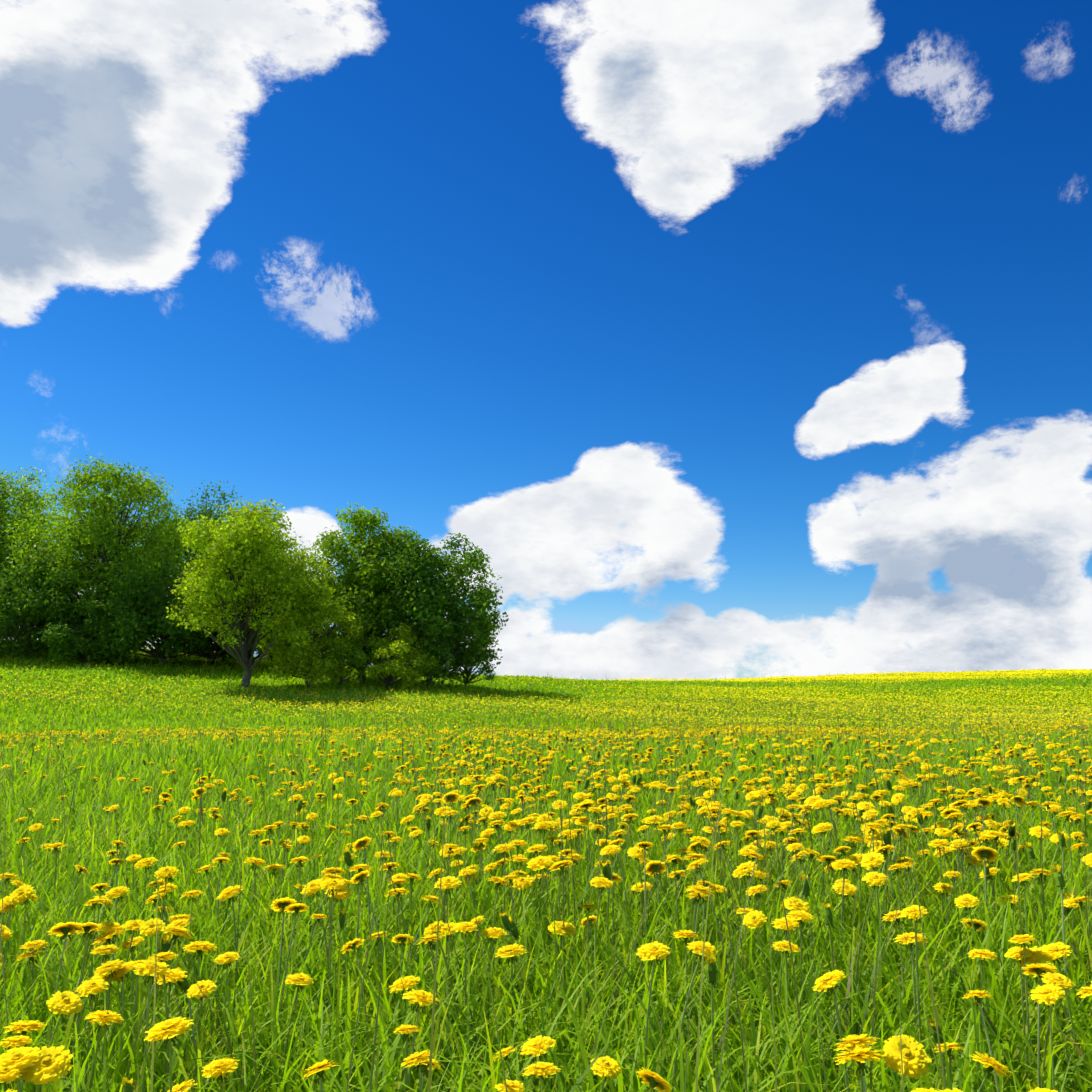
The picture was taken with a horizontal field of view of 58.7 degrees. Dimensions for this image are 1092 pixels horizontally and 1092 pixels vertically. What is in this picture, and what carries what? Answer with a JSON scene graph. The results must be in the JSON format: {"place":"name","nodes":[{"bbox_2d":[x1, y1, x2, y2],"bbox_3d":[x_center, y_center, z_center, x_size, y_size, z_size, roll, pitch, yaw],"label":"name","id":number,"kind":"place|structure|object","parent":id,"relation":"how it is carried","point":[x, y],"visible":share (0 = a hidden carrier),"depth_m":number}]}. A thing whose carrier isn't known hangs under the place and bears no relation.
{"place":"outdoors","nodes":[
{"label":"outdoors","id":0,"kind":"place"},
{"bbox_2d":[0,645,1091,1091],"bbox_3d":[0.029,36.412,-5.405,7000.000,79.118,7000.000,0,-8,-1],"label":"meadow ground","id":1,"kind":"structure","parent":0,"point":[174,683],"depth_m":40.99},
{"bbox_2d":[0,586,39,654],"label":"bush","id":2,"kind":"object","parent":1,"relation":"on","point":[11,614],"depth_m":49.28},
{"bbox_2d":[0,551,87,660],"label":"bush","id":3,"kind":"object","parent":1,"relation":"on","point":[43,596],"depth_m":48.31},
{"bbox_2d":[0,466,92,644],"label":"tree","id":4,"kind":"object","parent":1,"relation":"on","point":[9,505],"depth_m":56.16},
{"bbox_2d":[38,586,152,664],"bbox_3d":[-22.529,3.977,48.694,5.188,4.037,6.028,0,-8,-1],"label":"bush","id":5,"kind":"object","parent":1,"relation":"on","point":[64,636],"depth_m":47.50},
{"bbox_2d":[0,455,208,624],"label":"tree","id":6,"kind":"object","parent":1,"relation":"on","point":[75,534],"depth_m":51.37},
{"bbox_2d":[86,562,231,664],"bbox_3d":[-19.685,3.542,50.131,8.248,5.421,7.893,0,-8,-1],"label":"bush","id":7,"kind":"object","parent":1,"relation":"on","point":[156,619],"depth_m":48.21},
{"bbox_2d":[150,571,261,663],"bbox_3d":[-17.481,3.775,51.772,6.970,5.492,6.865,0,-8,-1],"label":"bush","id":8,"kind":"object","parent":1,"relation":"on","point":[203,634],"depth_m":51.00},
{"bbox_2d":[103,480,315,648],"bbox_3d":[-20.762,1.473,60.294,12.755,11.103,11.866,0,-8,-1],"label":"tree","id":9,"kind":"object","parent":1,"relation":"on","point":[208,513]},
{"bbox_2d":[196,592,290,665],"bbox_3d":[-15.947,4.248,52.631,6.840,4.713,6.692,0,-8,-1],"label":"bush","id":10,"kind":"object","parent":1,"relation":"on","point":[220,650],"depth_m":51.67},
{"bbox_2d":[166,497,330,686],"bbox_3d":[-13.368,2.066,44.354,7.140,8.937,7.629,0,-8,-1],"label":"tree","id":11,"kind":"object","parent":1,"relation":"on","point":[242,536],"depth_m":42.66},
{"bbox_2d":[251,597,336,666],"bbox_3d":[-13.373,4.599,51.642,5.211,4.117,6.281,0,-8,-1],"label":"bush","id":12,"kind":"object","parent":1,"relation":"on","point":[259,651],"depth_m":49.87},
{"bbox_2d":[257,583,362,686],"bbox_3d":[-10.938,4.066,44.559,5.050,4.949,5.704,0,-8,-1],"label":"bush","id":13,"kind":"object","parent":1,"relation":"on","point":[300,631],"depth_m":43.66},
{"bbox_2d":[305,630,381,684],"bbox_3d":[-9.400,5.192,45.653,3.912,2.898,4.028,0,-8,-1],"label":"bush","id":14,"kind":"object","parent":1,"relation":"on","point":[355,658],"depth_m":45.07},
{"bbox_2d":[298,502,430,679],"bbox_3d":[-9.298,2.376,49.019,7.728,8.977,7.958,0,-8,-1],"label":"tree","id":15,"kind":"object","parent":1,"relation":"on","point":[371,549],"depth_m":47.69},
{"bbox_2d":[350,622,437,689],"bbox_3d":[-7.076,5.190,45.142,4.128,3.271,3.749,0,-8,-1],"label":"bush","id":16,"kind":"object","parent":1,"relation":"on","point":[396,666],"depth_m":44.77},
{"bbox_2d":[354,526,508,690],"bbox_3d":[-5.671,3.071,48.120,7.684,8.091,8.260,0,-8,-1],"label":"tree","id":17,"kind":"object","parent":1,"relation":"on","point":[440,594],"depth_m":46.55},
{"bbox_2d":[438,623,497,686],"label":"bush","id":18,"kind":"object","parent":1,"relation":"on","point":[459,662],"depth_m":48.23},
{"bbox_2d":[0,680,1091,1091],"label":"flower stems","id":19,"kind":"object","parent":1,"relation":"on","point":[610,904],"visible":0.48,"depth_m":2.34},
{"bbox_2d":[0,642,1091,1091],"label":"dandelion flowers","id":20,"kind":"object","parent":19,"relation":"attached to","point":[34,1066],"visible":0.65,"depth_m":2.30},
{"bbox_2d":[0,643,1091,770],"bbox_3d":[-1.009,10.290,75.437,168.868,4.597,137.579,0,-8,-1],"label":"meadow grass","id":21,"kind":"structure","parent":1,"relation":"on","point":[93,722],"depth_m":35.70},
{"bbox_2d":[0,0,1091,680],"label":"sky","id":22,"kind":"structure","parent":0,"point":[737,339]}
]}

